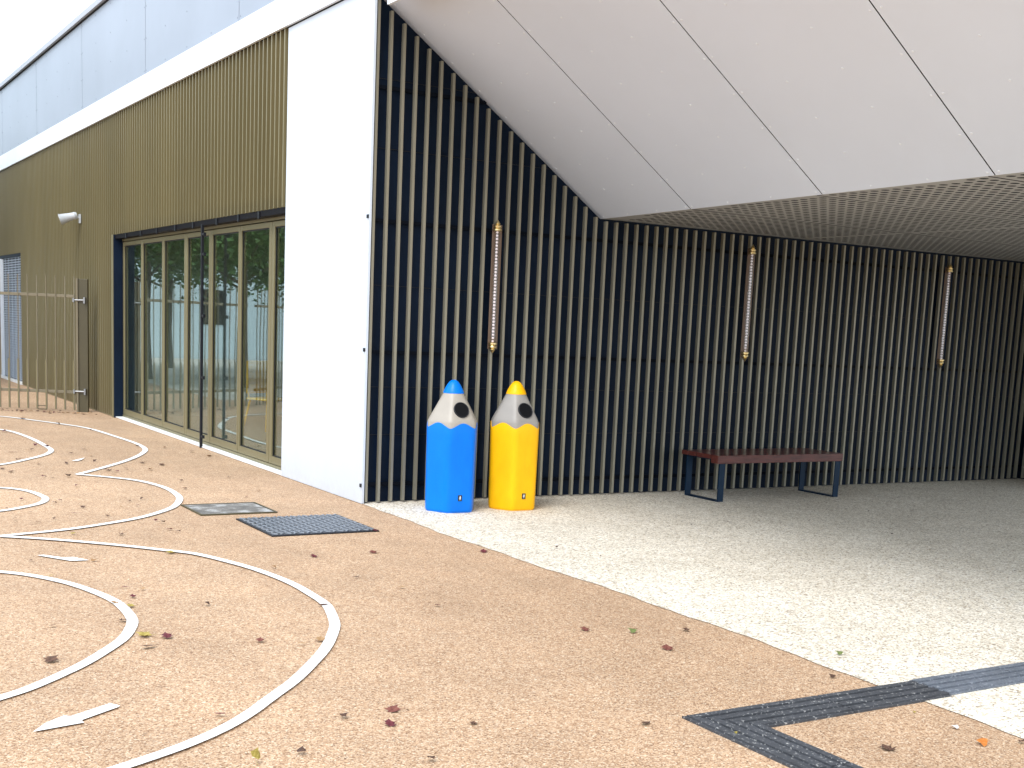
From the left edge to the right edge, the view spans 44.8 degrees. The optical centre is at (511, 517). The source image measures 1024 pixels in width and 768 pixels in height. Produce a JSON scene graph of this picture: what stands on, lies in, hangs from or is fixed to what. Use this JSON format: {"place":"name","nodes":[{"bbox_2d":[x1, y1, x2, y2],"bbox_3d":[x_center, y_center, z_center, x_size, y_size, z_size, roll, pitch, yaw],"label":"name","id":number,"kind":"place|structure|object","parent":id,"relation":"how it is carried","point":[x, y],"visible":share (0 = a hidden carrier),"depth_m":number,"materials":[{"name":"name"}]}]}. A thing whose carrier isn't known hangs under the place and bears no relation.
{"place":"outdoors","nodes":[
{"label":"outdoors","id":0,"kind":"place"},
{"bbox_2d":[0,0,94,82],"label":"sky","id":1,"kind":"structure","parent":0,"point":[25,25],"materials":[{"name":"white"}]},
{"bbox_2d":[0,378,1023,767],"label":"ground","id":2,"kind":"structure","parent":0,"point":[514,660],"depth_m":6.13,"materials":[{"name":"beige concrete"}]},
{"bbox_2d":[0,487,48,510],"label":"painted track line","id":3,"kind":"object","parent":2,"relation":"on","point":[44,498],"visible":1,"depth_m":10.31,"materials":[{"name":"white paint"}]},
{"bbox_2d":[0,429,53,464],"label":"painted track line","id":4,"kind":"object","parent":2,"relation":"on","point":[50,450],"visible":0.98,"depth_m":13.99,"materials":[{"name":"white paint"}]},
{"bbox_2d":[43,655,64,661],"bbox_3d":[-2.085,0.642,5.637,0.102,0.014,0.078,-1,15,1],"label":"fallen leaf","id":5,"kind":"object","parent":2,"relation":"on","point":[51,658],"visible":1,"depth_m":5.64,"materials":[{"name":"brown plant"}]},
{"bbox_2d":[39,555,85,560],"bbox_3d":[-2.878,0.257,7.964,0.359,0.001,0.103,7,10,26],"label":"painted arrow","id":6,"kind":"object","parent":2,"relation":"on","point":[70,558],"visible":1,"depth_m":7.95,"materials":[{"name":"white paint"}]},
{"bbox_2d":[0,570,137,699],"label":"painted track line","id":7,"kind":"object","parent":2,"relation":"on","point":[126,634],"visible":1,"depth_m":6.07,"materials":[{"name":"white paint"}]},
{"bbox_2d":[2,416,147,473],"bbox_3d":[-5.994,-1.034,15.437,2.072,0.001,7.731,-5,12,-42],"label":"painted track line","id":8,"kind":"object","parent":2,"relation":"on","point":[144,450],"visible":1,"depth_m":14.34,"materials":[{"name":"white paint"}]},
{"bbox_2d":[33,703,119,731],"bbox_3d":[-1.708,0.786,4.870,0.123,0.001,0.415,6,9,19],"label":"painted arrow","id":9,"kind":"object","parent":2,"relation":"on","point":[64,720],"visible":1,"depth_m":4.86,"materials":[{"name":"white paint"}]},
{"bbox_2d":[76,278,88,411],"bbox_3d":[-6.577,-2.629,19.004,0.170,2.030,0.085,2,9,-4],"label":"gate post","id":10,"kind":"object","parent":2,"relation":"on","point":[82,346],"visible":0.95,"depth_m":18.98,"materials":[{"name":"brown metal"}]},
{"bbox_2d":[0,274,85,409],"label":"metal gate","id":11,"kind":"structure","parent":10,"relation":"attached to","point":[37,390],"depth_m":18.98,"materials":[{"name":"brown metal"}]},
{"bbox_2d":[0,474,182,535],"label":"painted track line","id":12,"kind":"object","parent":2,"relation":"on","point":[179,500],"visible":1,"depth_m":9.96,"materials":[{"name":"white paint"}]},
{"bbox_2d":[137,631,156,635],"bbox_3d":[-1.813,0.577,6.150,0.107,0.015,0.082,6,5,-13],"label":"fallen leaf","id":13,"kind":"object","parent":2,"relation":"on","point":[144,633],"visible":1,"depth_m":6.15,"materials":[{"name":"yellow plant"}]},
{"bbox_2d":[161,632,172,637],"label":"fallen leaf","id":14,"kind":"object","parent":2,"relation":"on","point":[166,635],"visible":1,"depth_m":6.14,"materials":[{"name":"red plant"}]},
{"bbox_2d":[0,535,339,767],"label":"painted track line","id":15,"kind":"object","parent":2,"relation":"on","point":[311,663],"visible":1,"depth_m":5.65,"materials":[{"name":"white paint"}]},
{"bbox_2d":[181,502,277,515],"bbox_3d":[-2.344,-0.072,10.273,0.640,0.011,0.560,-3,10,-31],"label":"drain cover","id":16,"kind":"object","parent":2,"relation":"on","point":[212,509],"visible":1,"depth_m":10.24,"materials":[{"name":"metal"}]},
{"bbox_2d":[250,748,259,764],"bbox_3d":[-0.919,0.861,4.467,0.014,0.064,0.040,-23,-18,31],"label":"fallen leaf","id":17,"kind":"object","parent":2,"relation":"on","point":[255,753],"visible":1,"depth_m":4.46,"materials":[{"name":"yellow plant"}]},
{"bbox_2d":[296,746,305,754],"bbox_3d":[-0.777,0.863,4.584,0.037,0.013,0.059,0,17,-15],"label":"fallen leaf","id":18,"kind":"object","parent":2,"relation":"on","point":[300,749],"visible":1,"depth_m":4.59,"materials":[{"name":"brown plant"}]},
{"bbox_2d":[236,514,378,536],"bbox_3d":[-1.597,0.054,9.648,0.860,0.018,0.820,-3,10,-31],"label":"drain cover","id":19,"kind":"object","parent":2,"relation":"on","point":[280,526],"visible":1,"depth_m":9.57,"materials":[{"name":"metal"}]},
{"bbox_2d":[315,636,324,640],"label":"fallen leaf","id":20,"kind":"object","parent":2,"relation":"on","point":[320,638],"visible":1,"depth_m":6.21,"materials":[{"name":"beige plant"}]},
{"bbox_2d":[384,719,397,725],"bbox_3d":[-0.484,0.824,4.979,0.065,0.012,0.085,19,16,36],"label":"fallen leaf","id":21,"kind":"object","parent":2,"relation":"on","point":[389,722],"visible":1,"depth_m":4.98,"materials":[{"name":"red plant"}]},
{"bbox_2d":[385,704,401,711],"bbox_3d":[-0.486,0.795,5.157,0.096,0.013,0.074,-2,14,-9],"label":"fallen leaf","id":22,"kind":"object","parent":2,"relation":"on","point":[394,708],"visible":1,"depth_m":5.16,"materials":[{"name":"plant"}]},
{"bbox_2d":[0,0,1023,503],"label":"school building","id":23,"kind":"structure","parent":2,"relation":"on","point":[310,202],"depth_m":11.93,"materials":[{"name":"white metal"}]},
{"bbox_2d":[0,253,22,384],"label":"window","id":24,"kind":"structure","parent":23,"relation":"in","point":[10,264],"depth_m":26.04,"materials":[{"name":"white metal"}]},
{"bbox_2d":[58,212,80,224],"bbox_3d":[-7.065,-4.758,19.777,0.337,0.222,0.204,-3,10,-31],"label":"security camera","id":25,"kind":"object","parent":23,"relation":"attached to","point":[65,218],"depth_m":19.71,"materials":[{"name":"grey plastic"}]},
{"bbox_2d":[123,240,141,419],"bbox_3d":[-5.431,-2.695,17.843,0.062,2.505,1.058,-3,10,-31],"label":"door frame","id":26,"kind":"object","parent":23,"relation":"in","point":[126,410],"depth_m":18.17,"materials":[{"name":"brown metal"}]},
{"bbox_2d":[142,237,162,426],"bbox_3d":[-4.883,-2.531,16.939,0.062,2.505,1.058,-3,10,-31],"label":"glass door","id":27,"kind":"structure","parent":23,"relation":"in","point":[145,417],"depth_m":17.27,"materials":[{"name":"brown metal"}]},
{"bbox_2d":[163,234,185,433],"bbox_3d":[-4.349,-2.371,16.058,0.062,2.505,1.003,-3,10,-31],"label":"glass door","id":28,"kind":"structure","parent":23,"relation":"in","point":[181,429],"depth_m":16.35,"materials":[{"name":"brown metal"}]},
{"bbox_2d":[185,230,210,442],"bbox_3d":[-3.824,-2.214,15.192,0.062,2.505,1.023,-3,10,-31],"label":"glass door","id":29,"kind":"structure","parent":23,"relation":"in","point":[189,236],"depth_m":15.48,"materials":[{"name":"brown metal"}]},
{"bbox_2d":[210,226,239,451],"bbox_3d":[-3.292,-2.055,14.316,0.062,2.505,1.028,-3,10,-31],"label":"glass door","id":30,"kind":"structure","parent":23,"relation":"in","point":[221,442],"depth_m":14.62,"materials":[{"name":"gold metal"}]},
{"bbox_2d":[238,222,271,462],"bbox_3d":[-2.767,-1.898,13.449,0.062,2.505,0.998,-3,10,-31],"label":"glass door","id":31,"kind":"structure","parent":23,"relation":"in","point":[264,456],"depth_m":13.71,"materials":[{"name":"gold metal"}]},
{"bbox_2d":[244,361,281,431],"bbox_3d":[-3.297,-1.613,16.759,0.507,0.983,0.508,8,10,30],"label":"chair","id":32,"kind":"object","parent":23,"relation":"on","point":[256,376],"visible":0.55,"depth_m":16.76,"materials":[{"name":"yellow plastic"}]},
{"bbox_2d":[269,220,284,466],"bbox_3d":[-2.263,-1.747,12.619,0.062,2.505,0.944,-3,10,-31],"label":"glass door","id":33,"kind":"structure","parent":23,"relation":"in","point":[274,459],"depth_m":12.95,"materials":[{"name":"gold metal"}]},
{"bbox_2d":[487,220,501,352],"bbox_3d":[-0.141,-2.081,11.221,0.105,1.184,0.078,-3,10,-31],"label":"wall lamp","id":34,"kind":"object","parent":23,"relation":"attached to","point":[494,285],"visible":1,"depth_m":11.24,"materials":[{"name":"brown"}]},
{"bbox_2d":[740,245,755,360],"bbox_3d":[2.447,-2.201,12.769,0.105,1.184,0.078,-3,10,-31],"label":"wall lamp","id":35,"kind":"object","parent":23,"relation":"attached to","point":[744,352],"visible":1,"depth_m":12.79,"materials":[{"name":"brown"}]},
{"bbox_2d":[936,264,952,367],"bbox_3d":[5.003,-2.320,14.297,0.105,1.184,0.078,-3,10,-31],"label":"wall lamp","id":36,"kind":"object","parent":23,"relation":"attached to","point":[945,303],"visible":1,"depth_m":14.31,"materials":[{"name":"brown"}]},
{"bbox_2d":[661,644,673,649],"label":"fallen leaf","id":37,"kind":"object","parent":2,"relation":"on","point":[666,647],"visible":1,"depth_m":6.37,"materials":[{"name":"red plant"}]},
{"bbox_2d":[682,715,862,767],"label":"guide strip","id":38,"kind":"object","parent":2,"relation":"on","point":[777,746],"visible":1,"depth_m":4.91,"materials":[{"name":"rubber"}]},
{"bbox_2d":[692,680,951,727],"bbox_3d":[1.380,0.831,5.485,1.375,0.018,0.245,-3,10,-31],"label":"guide strip","id":39,"kind":"object","parent":2,"relation":"on","point":[804,709],"visible":0.99,"depth_m":5.47,"materials":[{"name":"rubber"}]},
{"bbox_2d":[879,744,896,750],"bbox_3d":[1.500,0.916,4.956,0.069,0.015,0.080,1,9,-8],"label":"fallen leaf","id":40,"kind":"object","parent":2,"relation":"on","point":[889,748],"visible":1,"depth_m":4.96,"materials":[{"name":"brown plant"}]},
{"bbox_2d":[977,738,988,746],"bbox_3d":[1.929,0.912,5.067,0.080,0.017,0.050,-8,21,-26],"label":"fallen leaf","id":41,"kind":"object","parent":2,"relation":"on","point":[983,741],"visible":1,"depth_m":5.06,"materials":[{"name":"orange plant"}]},
{"bbox_2d":[364,478,1023,738],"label":"pavement","id":42,"kind":"structure","parent":0,"point":[922,591],"depth_m":9.01,"materials":[{"name":"white concrete"}]},
{"bbox_2d":[425,380,477,512],"bbox_3d":[-0.521,-0.624,10.711,0.472,1.125,0.428,-2,10,-29],"label":"litter bin","id":43,"kind":"object","parent":42,"relation":"on","point":[451,442],"visible":1,"depth_m":10.55,"materials":[{"name":"blue plastic"}]},
{"bbox_2d":[488,381,538,510],"bbox_3d":[0.017,-0.645,11.009,0.472,1.125,0.428,-3,10,-32],"label":"litter bin","id":44,"kind":"object","parent":42,"relation":"on","point":[514,432],"visible":1,"depth_m":10.85,"materials":[{"name":"yellow plastic"}]},
{"bbox_2d":[682,448,842,501],"bbox_3d":[2.555,-0.446,12.674,1.675,0.455,0.560,-3,10,-31],"label":"bench","id":45,"kind":"object","parent":42,"relation":"on","point":[723,457],"visible":1,"depth_m":12.48,"materials":[{"name":"red wood"}]},
{"bbox_2d":[909,662,1023,694],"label":"guide strip","id":46,"kind":"object","parent":42,"relation":"on","point":[979,679],"visible":0.98,"depth_m":6.00,"materials":[{"name":"grey rubber"}]}
]}

